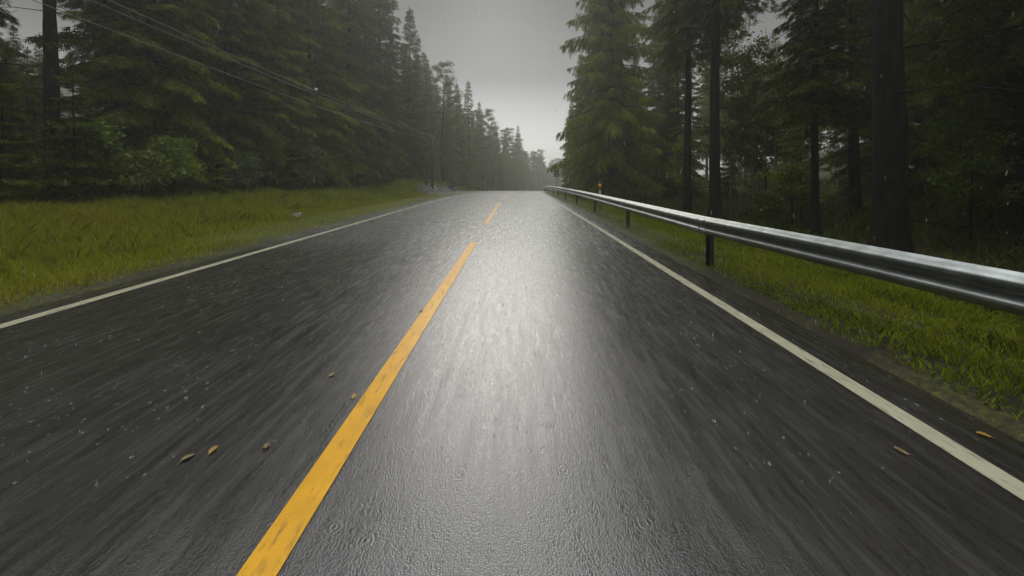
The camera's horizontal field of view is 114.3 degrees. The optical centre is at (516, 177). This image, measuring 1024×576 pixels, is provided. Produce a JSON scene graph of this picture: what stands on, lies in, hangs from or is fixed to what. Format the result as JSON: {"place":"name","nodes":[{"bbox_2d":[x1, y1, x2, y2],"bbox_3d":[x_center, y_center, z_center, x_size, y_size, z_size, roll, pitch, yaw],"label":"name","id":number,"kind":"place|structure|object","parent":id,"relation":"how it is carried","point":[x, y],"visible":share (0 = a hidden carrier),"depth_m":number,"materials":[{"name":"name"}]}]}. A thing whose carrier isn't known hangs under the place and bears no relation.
{"place":"outdoors","nodes":[
{"label":"outdoors","id":0,"kind":"place"},
{"bbox_2d":[0,0,990,178],"label":"sky","id":1,"kind":"structure","parent":0,"point":[531,99],"materials":[{"name":"grey"}]},
{"bbox_2d":[0,192,1023,575],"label":"road","id":2,"kind":"structure","parent":0,"point":[332,484],"depth_m":1.98,"materials":[{"name":"grey asphalt"}]},
{"bbox_2d":[2,192,978,485],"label":"rain splashes","id":3,"kind":"object","parent":2,"relation":"on","point":[432,278],"visible":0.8,"depth_m":4.88,"materials":[{"name":"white liquid"}]},
{"bbox_2d":[0,55,1023,441],"bbox_3d":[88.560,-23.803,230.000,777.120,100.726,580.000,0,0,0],"label":"ground","id":4,"kind":"structure","parent":0,"point":[1000,419],"depth_m":3.90,"materials":[{"name":"brown soil"}]},
{"bbox_2d":[3,24,26,109],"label":"spruce tree","id":5,"kind":"object","parent":4,"relation":"on","point":[15,45],"visible":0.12,"depth_m":22.01,"materials":[{"name":"green plant"}]},
{"bbox_2d":[0,56,39,185],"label":"spruce tree","id":6,"kind":"object","parent":4,"relation":"on","point":[14,99],"visible":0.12,"depth_m":13.63,"materials":[{"name":"green plant"}]},
{"bbox_2d":[0,0,40,179],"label":"spruce tree","id":7,"kind":"object","parent":4,"relation":"on","point":[23,75],"visible":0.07,"depth_m":16.50,"materials":[{"name":"green plant"}]},
{"bbox_2d":[0,56,41,179],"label":"spruce tree","id":8,"kind":"object","parent":4,"relation":"on","point":[13,72],"visible":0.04,"depth_m":15.79,"materials":[{"name":"green plant"}]},
{"bbox_2d":[0,1,43,179],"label":"spruce tree","id":9,"kind":"object","parent":4,"relation":"on","point":[8,51],"visible":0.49,"depth_m":13.20,"materials":[{"name":"green plant"}]},
{"bbox_2d":[0,76,47,208],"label":"young spruce","id":10,"kind":"object","parent":4,"relation":"on","point":[7,191],"visible":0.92,"depth_m":8.84,"materials":[{"name":"green plant"}]},
{"bbox_2d":[14,46,43,178],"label":"spruce tree","id":11,"kind":"object","parent":4,"relation":"on","point":[26,100],"visible":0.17,"depth_m":18.60,"materials":[{"name":"green plant"}]},
{"bbox_2d":[28,32,43,129],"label":"spruce tree","id":12,"kind":"object","parent":4,"relation":"on","point":[37,56],"visible":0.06,"depth_m":22.27,"materials":[{"name":"green plant"}]},
{"bbox_2d":[31,52,71,162],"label":"spruce tree","id":13,"kind":"object","parent":4,"relation":"on","point":[41,84],"visible":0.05,"depth_m":21.34,"materials":[{"name":"green plant"}]},
{"bbox_2d":[0,0,131,194],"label":"spruce tree","id":14,"kind":"object","parent":4,"relation":"on","point":[50,66],"visible":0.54,"depth_m":11.68,"materials":[{"name":"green plant"}]},
{"bbox_2d":[6,115,140,199],"bbox_3d":[-14.348,-0.342,11.082,2.683,3.414,2.264,0,0,-39],"label":"leafy shrub","id":15,"kind":"object","parent":4,"relation":"on","point":[107,136],"visible":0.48,"depth_m":10.92,"materials":[{"name":"green plant"}]},
{"bbox_2d":[30,69,124,204],"bbox_3d":[-13.478,-0.980,10.134,1.815,4.578,1.964,0,0,18],"label":"young spruce","id":16,"kind":"object","parent":4,"relation":"on","point":[73,167],"visible":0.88,"depth_m":10.00,"materials":[{"name":"green plant"}]},
{"bbox_2d":[63,76,95,178],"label":"spruce tree","id":17,"kind":"object","parent":4,"relation":"on","point":[83,114],"visible":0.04,"depth_m":20.18,"materials":[{"name":"green plant"}]},
{"bbox_2d":[25,0,195,132],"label":"spruce tree","id":18,"kind":"object","parent":4,"relation":"on","point":[70,57],"visible":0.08,"depth_m":15.46,"materials":[{"name":"green plant"}]},
{"bbox_2d":[3,0,245,194],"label":"spruce tree","id":19,"kind":"object","parent":4,"relation":"on","point":[150,96],"visible":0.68,"depth_m":13.85,"materials":[{"name":"green plant"}]},
{"bbox_2d":[102,146,172,197],"bbox_3d":[-13.163,0.183,11.484,1.715,2.553,1.994,0,0,-24],"label":"leafy shrub","id":20,"kind":"object","parent":4,"relation":"on","point":[144,162],"visible":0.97,"depth_m":11.35,"materials":[{"name":"green plant"}]},
{"bbox_2d":[152,116,195,195],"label":"young spruce","id":21,"kind":"object","parent":4,"relation":"on","point":[181,185],"visible":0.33,"depth_m":13.73,"materials":[{"name":"green plant"}]},
{"bbox_2d":[142,135,207,194],"bbox_3d":[-13.295,-0.217,12.834,1.969,2.969,2.333,0,0,28],"label":"leafy shrub","id":22,"kind":"object","parent":4,"relation":"on","point":[176,154],"visible":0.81,"depth_m":12.70,"materials":[{"name":"green plant"}]},
{"bbox_2d":[3,171,375,206],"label":"undergrowth","id":23,"kind":"object","parent":4,"relation":"on","point":[34,193],"visible":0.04,"depth_m":12.84,"materials":[{"name":"green plant"}]},
{"bbox_2d":[199,142,234,194],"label":"young spruce","id":24,"kind":"object","parent":4,"relation":"on","point":[217,186],"visible":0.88,"depth_m":14.64,"materials":[{"name":"green plant"}]},
{"bbox_2d":[139,0,297,190],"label":"spruce tree","id":25,"kind":"object","parent":4,"relation":"on","point":[249,47],"visible":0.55,"depth_m":17.94,"materials":[{"name":"green plant"}]},
{"bbox_2d":[215,150,266,180],"bbox_3d":[-14.010,-0.121,17.073,2.100,2.672,1.772,0,0,-17],"label":"leafy shrub","id":26,"kind":"object","parent":4,"relation":"on","point":[244,154],"visible":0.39,"depth_m":16.86,"materials":[{"name":"green plant"}]},
{"bbox_2d":[220,155,262,189],"bbox_3d":[-13.229,0.061,16.098,1.931,2.293,1.527,0,0,11],"label":"leafy shrub","id":27,"kind":"object","parent":4,"relation":"on","point":[250,162],"visible":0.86,"depth_m":15.96,"materials":[{"name":"green plant"}]},
{"bbox_2d":[0,176,495,310],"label":"grass","id":28,"kind":"structure","parent":4,"relation":"on","point":[312,205],"depth_m":8.40,"materials":[{"name":"green plant"}]},
{"bbox_2d":[223,0,326,190],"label":"spruce tree","id":29,"kind":"object","parent":4,"relation":"on","point":[287,27],"visible":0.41,"depth_m":20.83,"materials":[{"name":"green plant"}]},
{"bbox_2d":[278,144,323,186],"bbox_3d":[-12.986,-0.324,20.194,3.017,3.583,2.386,0,0,22],"label":"leafy shrub","id":30,"kind":"object","parent":4,"relation":"on","point":[311,152],"visible":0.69,"depth_m":20.07,"materials":[{"name":"green plant"}]},
{"bbox_2d":[258,0,368,187],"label":"spruce tree","id":31,"kind":"object","parent":4,"relation":"on","point":[314,74],"visible":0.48,"depth_m":24.04,"materials":[{"name":"green plant"}]},
{"bbox_2d":[314,155,340,188],"bbox_3d":[-12.923,-0.061,22.616,1.969,2.969,2.333,0,0,-30],"label":"leafy shrub","id":32,"kind":"object","parent":4,"relation":"on","point":[326,160],"visible":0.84,"depth_m":22.31,"materials":[{"name":"green plant"}]},
{"bbox_2d":[314,0,396,187],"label":"spruce tree","id":33,"kind":"object","parent":4,"relation":"on","point":[355,49],"visible":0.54,"depth_m":28.07,"materials":[{"name":"green plant"}]},
{"bbox_2d":[353,0,420,182],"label":"spruce tree","id":34,"kind":"object","parent":4,"relation":"on","point":[386,75],"visible":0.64,"depth_m":31.90,"materials":[{"name":"green plant"}]},
{"bbox_2d":[398,56,423,170],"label":"spruce tree","id":35,"kind":"object","parent":4,"relation":"on","point":[411,104],"visible":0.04,"depth_m":42.78,"materials":[{"name":"green plant"}]},
{"bbox_2d":[393,7,433,183],"bbox_3d":[-12.026,-8.974,37.354,5.815,20.822,5.915,0,0,36],"label":"spruce tree","id":36,"kind":"object","parent":4,"relation":"on","point":[413,151],"visible":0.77,"depth_m":37.23,"materials":[{"name":"green plant"}]},
{"bbox_2d":[414,34,422,108],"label":"spruce tree","id":37,"kind":"object","parent":4,"relation":"on","point":[419,42],"visible":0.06,"depth_m":52.70,"materials":[{"name":"green plant"}]},
{"bbox_2d":[415,52,440,176],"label":"spruce tree","id":38,"kind":"object","parent":4,"relation":"on","point":[420,75],"visible":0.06,"depth_m":47.73,"materials":[{"name":"green plant"}]},
{"bbox_2d":[416,57,442,180],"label":"spruce tree","id":39,"kind":"object","parent":4,"relation":"on","point":[428,115],"visible":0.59,"depth_m":42.29,"materials":[{"name":"green plant"}]},
{"bbox_2d":[430,135,434,188],"bbox_3d":[-8.880,-1.371,35.000,0.500,6.058,0.260,0,0,0],"label":"utility pole","id":40,"kind":"object","parent":4,"relation":"on","point":[432,173],"visible":0.88,"depth_m":34.91,"materials":[{"name":"brown wood"}]},
{"bbox_2d":[33,0,426,138],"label":"cable","id":41,"kind":"object","parent":40,"relation":"attached to","point":[184,57],"visible":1,"depth_m":8.72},
{"bbox_2d":[90,0,428,135],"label":"cable","id":42,"kind":"object","parent":40,"relation":"attached to","point":[220,55],"visible":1,"depth_m":9.97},
{"bbox_2d":[108,0,432,135],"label":"cable","id":43,"kind":"object","parent":40,"relation":"attached to","point":[235,56],"visible":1,"depth_m":10.12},
{"bbox_2d":[431,92,441,137],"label":"pine tree","id":44,"kind":"object","parent":4,"relation":"on","point":[437,95],"visible":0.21,"depth_m":52.47,"materials":[{"name":"green plant"}]},
{"bbox_2d":[432,80,445,165],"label":"spruce tree","id":45,"kind":"object","parent":4,"relation":"on","point":[436,120],"visible":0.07,"depth_m":57.33,"materials":[{"name":"green plant"}]},
{"bbox_2d":[419,183,469,194],"bbox_3d":[-8.134,1.537,38.757,3.742,1.869,15.800,0,0,0],"label":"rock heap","id":46,"kind":"object","parent":4,"relation":"on","point":[446,190],"visible":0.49,"depth_m":36.11,"materials":[{"name":"grey stone"}]},
{"bbox_2d":[423,60,468,181],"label":"pine tree","id":47,"kind":"object","parent":4,"relation":"on","point":[441,75],"visible":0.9,"depth_m":46.34,"materials":[{"name":"green plant"}]},
{"bbox_2d":[435,73,462,185],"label":"spruce tree","id":48,"kind":"object","parent":4,"relation":"on","point":[448,154],"visible":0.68,"depth_m":49.43,"materials":[{"name":"green plant"}]},
{"bbox_2d":[448,83,473,187],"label":"spruce tree","id":49,"kind":"object","parent":4,"relation":"on","point":[460,162],"visible":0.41,"depth_m":54.61,"materials":[{"name":"green plant"}]},
{"bbox_2d":[457,80,482,190],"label":"spruce tree","id":50,"kind":"object","parent":4,"relation":"on","point":[473,160],"visible":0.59,"depth_m":59.58,"materials":[{"name":"green plant"}]},
{"bbox_2d":[463,109,495,188],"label":"pine tree","id":51,"kind":"object","parent":4,"relation":"on","point":[480,134],"visible":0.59,"depth_m":62.95,"materials":[{"name":"green plant"}]},
{"bbox_2d":[471,103,490,190],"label":"spruce tree","id":52,"kind":"object","parent":4,"relation":"on","point":[482,174],"visible":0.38,"depth_m":67.35,"materials":[{"name":"green plant"}]},
{"bbox_2d":[478,134,498,186],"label":"birch tree","id":53,"kind":"object","parent":4,"relation":"on","point":[484,153],"visible":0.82,"depth_m":65.73,"materials":[{"name":"green plant"}]},
{"bbox_2d":[481,108,501,190],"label":"pine tree","id":54,"kind":"object","parent":4,"relation":"on","point":[488,114],"visible":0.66,"depth_m":72.53,"materials":[{"name":"green plant"}]},
{"bbox_2d":[486,125,505,190],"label":"pine tree","id":55,"kind":"object","parent":4,"relation":"on","point":[497,150],"visible":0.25,"depth_m":79.81,"materials":[{"name":"green plant"}]},
{"bbox_2d":[488,123,505,191],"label":"spruce tree","id":56,"kind":"object","parent":4,"relation":"on","point":[490,178],"visible":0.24,"depth_m":85.48,"materials":[{"name":"green plant"}]},
{"bbox_2d":[489,139,504,191],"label":"birch tree","id":57,"kind":"object","parent":4,"relation":"on","point":[496,141],"visible":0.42,"depth_m":77.67,"materials":[{"name":"green plant"}]},
{"bbox_2d":[496,156,506,191],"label":"spruce tree","id":58,"kind":"object","parent":4,"relation":"on","point":[501,186],"visible":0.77,"depth_m":77.72,"materials":[{"name":"green plant"}]},
{"bbox_2d":[501,133,513,191],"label":"spruce tree","id":59,"kind":"object","parent":4,"relation":"on","point":[506,178],"visible":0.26,"depth_m":92.45,"materials":[{"name":"green plant"}]},
{"bbox_2d":[498,129,516,160],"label":"pine tree","id":60,"kind":"object","parent":4,"relation":"on","point":[506,130],"visible":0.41,"depth_m":104.39,"materials":[{"name":"green plant"}]},
{"bbox_2d":[501,128,521,191],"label":"pine tree","id":61,"kind":"object","parent":4,"relation":"on","point":[510,129],"visible":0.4,"depth_m":107.50,"materials":[{"name":"green plant"}]},
{"bbox_2d":[507,159,520,191],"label":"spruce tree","id":62,"kind":"object","parent":4,"relation":"on","point":[513,160],"visible":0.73,"depth_m":89.70,"materials":[{"name":"green plant"}]},
{"bbox_2d":[511,161,518,191],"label":"spruce tree","id":63,"kind":"object","parent":4,"relation":"on","point":[514,188],"visible":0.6,"depth_m":95.69,"materials":[{"name":"green plant"}]},
{"bbox_2d":[509,126,526,191],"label":"spruce tree","id":64,"kind":"object","parent":4,"relation":"on","point":[518,156],"visible":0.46,"depth_m":107.43,"materials":[{"name":"green plant"}]},
{"bbox_2d":[528,151,541,191],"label":"pine tree","id":65,"kind":"object","parent":4,"relation":"on","point":[533,157],"visible":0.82,"depth_m":135.91,"materials":[{"name":"green plant"}]},
{"bbox_2d":[535,149,548,191],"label":"pine tree","id":66,"kind":"object","parent":4,"relation":"on","point":[541,152],"visible":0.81,"depth_m":145.84,"materials":[{"name":"green plant"}]},
{"bbox_2d":[559,101,574,192],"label":"spruce tree","id":67,"kind":"object","parent":4,"relation":"on","point":[566,176],"visible":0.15,"depth_m":46.88,"materials":[{"name":"green plant"}]},
{"bbox_2d":[559,51,587,192],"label":"spruce tree","id":68,"kind":"object","parent":4,"relation":"on","point":[569,184],"visible":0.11,"depth_m":38.21,"materials":[{"name":"green plant"}]},
{"bbox_2d":[566,0,650,197],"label":"spruce tree","id":69,"kind":"object","parent":4,"relation":"on","point":[575,84],"visible":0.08,"depth_m":30.89,"materials":[{"name":"green plant"}]},
{"bbox_2d":[546,0,672,200],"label":"spruce tree","id":70,"kind":"object","parent":4,"relation":"on","point":[617,119],"visible":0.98,"depth_m":23.41,"materials":[{"name":"green plant"}]},
{"bbox_2d":[632,50,642,126],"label":"spruce tree","id":71,"kind":"object","parent":4,"relation":"on","point":[637,90],"visible":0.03,"depth_m":40.13,"materials":[{"name":"green plant"}]},
{"bbox_2d":[637,0,679,187],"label":"spruce tree","id":72,"kind":"object","parent":4,"relation":"on","point":[649,92],"visible":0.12,"depth_m":33.75,"materials":[{"name":"green plant"}]},
{"bbox_2d":[644,1,708,199],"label":"spruce tree","id":73,"kind":"object","parent":4,"relation":"on","point":[675,103],"visible":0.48,"depth_m":25.05,"materials":[{"name":"green plant"}]},
{"bbox_2d":[632,0,739,212],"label":"spruce tree","id":74,"kind":"object","parent":4,"relation":"on","point":[674,19],"visible":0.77,"depth_m":16.50,"materials":[{"name":"green plant"}]},
{"bbox_2d":[665,133,708,189],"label":"rowan sapling","id":75,"kind":"object","parent":4,"relation":"on","point":[678,180],"visible":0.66,"depth_m":18.83,"materials":[{"name":"green plant"}]},
{"bbox_2d":[693,68,721,179],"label":"spruce tree","id":76,"kind":"object","parent":4,"relation":"on","point":[706,171],"visible":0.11,"depth_m":52.10,"materials":[{"name":"green plant"}]},
{"bbox_2d":[692,43,729,183],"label":"spruce tree","id":77,"kind":"object","parent":4,"relation":"on","point":[706,108],"visible":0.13,"depth_m":46.51,"materials":[{"name":"green plant"}]},
{"bbox_2d":[696,95,732,160],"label":"birch tree","id":78,"kind":"object","parent":4,"relation":"on","point":[705,117],"visible":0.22,"depth_m":29.89,"materials":[{"name":"green plant"}]},
{"bbox_2d":[666,0,777,218],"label":"spruce tree","id":79,"kind":"object","parent":4,"relation":"on","point":[727,7],"visible":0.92,"depth_m":14.39,"materials":[{"name":"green plant"}]},
{"bbox_2d":[679,16,772,207],"bbox_3d":[11.398,-3.304,17.565,4.050,10.840,4.256,0,0,4],"label":"birch tree","id":80,"kind":"object","parent":4,"relation":"on","point":[725,68],"visible":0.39,"depth_m":17.82,"materials":[{"name":"green plant"}]},
{"bbox_2d":[720,149,739,200],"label":"young spruce","id":81,"kind":"object","parent":4,"relation":"on","point":[726,188],"visible":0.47,"depth_m":23.00,"materials":[{"name":"green plant"}]},
{"bbox_2d":[708,94,779,211],"bbox_3d":[11.384,-1.127,16.679,2.802,6.306,2.683,0,0,-40],"label":"birch tree","id":82,"kind":"object","parent":4,"relation":"on","point":[735,159],"visible":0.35,"depth_m":16.79,"materials":[{"name":"green plant"}]},
{"bbox_2d":[732,152,755,184],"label":"rowan sapling","id":83,"kind":"object","parent":4,"relation":"on","point":[738,179],"visible":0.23,"depth_m":24.84,"materials":[{"name":"green plant"}]},
{"bbox_2d":[723,75,770,195],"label":"birch tree","id":84,"kind":"object","parent":4,"relation":"on","point":[746,145],"visible":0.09,"depth_m":21.30,"materials":[{"name":"green plant"}]},
{"bbox_2d":[709,30,804,211],"bbox_3d":[11.372,-2.255,15.583,3.744,8.802,3.911,0,0,-42],"label":"birch tree","id":85,"kind":"object","parent":4,"relation":"on","point":[746,61],"visible":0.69,"depth_m":15.52,"materials":[{"name":"green plant"}]},
{"bbox_2d":[746,157,770,194],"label":"rowan sapling","id":86,"kind":"object","parent":4,"relation":"on","point":[758,181],"visible":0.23,"depth_m":22.46,"materials":[{"name":"green plant"}]},
{"bbox_2d":[757,34,781,170],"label":"spruce tree","id":87,"kind":"object","parent":4,"relation":"on","point":[776,42],"visible":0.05,"depth_m":48.81,"materials":[{"name":"green plant"}]},
{"bbox_2d":[750,189,791,223],"bbox_3d":[8.875,1.300,11.554,1.380,1.767,1.188,0,0,-31],"label":"leafy shrub","id":88,"kind":"object","parent":4,"relation":"on","point":[770,204],"visible":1,"depth_m":11.45,"materials":[{"name":"green plant"}]},
{"bbox_2d":[738,107,809,191],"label":"rowan sapling","id":89,"kind":"object","parent":4,"relation":"on","point":[761,165],"visible":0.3,"depth_m":16.18,"materials":[{"name":"green plant"}]},
{"bbox_2d":[727,59,829,191],"bbox_3d":[11.134,-1.611,14.504,3.302,7.430,3.161,0,0,29],"label":"birch tree","id":90,"kind":"object","parent":4,"relation":"on","point":[771,122],"visible":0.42,"depth_m":14.46,"materials":[{"name":"green plant"}]},
{"bbox_2d":[544,186,1023,316],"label":"guardrail","id":91,"kind":"object","parent":4,"relation":"on","point":[1000,289],"visible":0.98,"depth_m":3.17,"materials":[{"name":"metal"}]},
{"bbox_2d":[747,57,839,198],"bbox_3d":[16.771,-2.782,20.112,4.187,9.422,4.008,0,0,-18],"label":"birch tree","id":92,"kind":"object","parent":4,"relation":"on","point":[794,112],"visible":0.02,"depth_m":19.67,"materials":[{"name":"green plant"}]},
{"bbox_2d":[752,116,835,222],"bbox_3d":[10.861,-0.227,12.792,2.255,4.721,2.111,0,0,6],"label":"rowan sapling","id":93,"kind":"object","parent":4,"relation":"on","point":[790,136],"visible":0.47,"depth_m":12.77,"materials":[{"name":"green plant"}]},
{"bbox_2d":[567,177,1023,322],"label":"undergrowth","id":94,"kind":"object","parent":4,"relation":"on","point":[862,223],"visible":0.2,"depth_m":10.95,"materials":[{"name":"green plant"}]},
{"bbox_2d":[764,162,826,223],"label":"sapling","id":95,"kind":"object","parent":4,"relation":"on","point":[789,175],"visible":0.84,"depth_m":11.97,"materials":[{"name":"green plant"}]},
{"bbox_2d":[747,0,871,234],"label":"spruce tree","id":96,"kind":"object","parent":4,"relation":"on","point":[806,94],"visible":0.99,"depth_m":10.44,"materials":[{"name":"green plant"}]},
{"bbox_2d":[818,119,868,202],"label":"birch tree","id":97,"kind":"object","parent":4,"relation":"on","point":[834,147],"visible":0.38,"depth_m":19.14,"materials":[{"name":"green plant"}]},
{"bbox_2d":[792,0,935,213],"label":"spruce tree","id":98,"kind":"object","parent":4,"relation":"on","point":[863,117],"visible":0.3,"depth_m":14.11,"materials":[{"name":"green plant"}]},
{"bbox_2d":[821,0,924,204],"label":"spruce tree","id":99,"kind":"object","parent":4,"relation":"on","point":[844,190],"visible":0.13,"depth_m":18.62,"materials":[{"name":"green plant"}]},
{"bbox_2d":[757,0,1023,262],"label":"spruce tree","id":100,"kind":"object","parent":4,"relation":"on","point":[890,227],"visible":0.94,"depth_m":6.92,"materials":[{"name":"brown plant"}]},
{"bbox_2d":[859,0,989,214],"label":"spruce tree","id":101,"kind":"object","parent":4,"relation":"on","point":[918,194],"visible":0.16,"depth_m":14.22,"materials":[{"name":"green plant"}]},
{"bbox_2d":[862,0,1023,245],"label":"spruce tree","id":102,"kind":"object","parent":4,"relation":"on","point":[1005,64],"visible":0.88,"depth_m":8.41,"materials":[{"name":"green plant"}]},
{"bbox_2d":[906,0,1003,233],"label":"spruce tree","id":103,"kind":"object","parent":4,"relation":"on","point":[982,183],"visible":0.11,"depth_m":10.31,"materials":[{"name":"green plant"}]},
{"bbox_2d":[913,89,1023,241],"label":"rowan sapling","id":104,"kind":"object","parent":4,"relation":"on","point":[964,139],"visible":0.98,"depth_m":8.43,"materials":[{"name":"green plant"}]},
{"bbox_2d":[8,0,1020,570],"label":"falling rain","id":105,"kind":"object","parent":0,"point":[496,212],"visible":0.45,"depth_m":2.05,"materials":[{"name":"clear liquid"}]},
{"bbox_2d":[545,191,1023,420],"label":"grass","id":106,"kind":"structure","parent":0,"point":[1002,335],"depth_m":3.82,"materials":[{"name":"green plant"}]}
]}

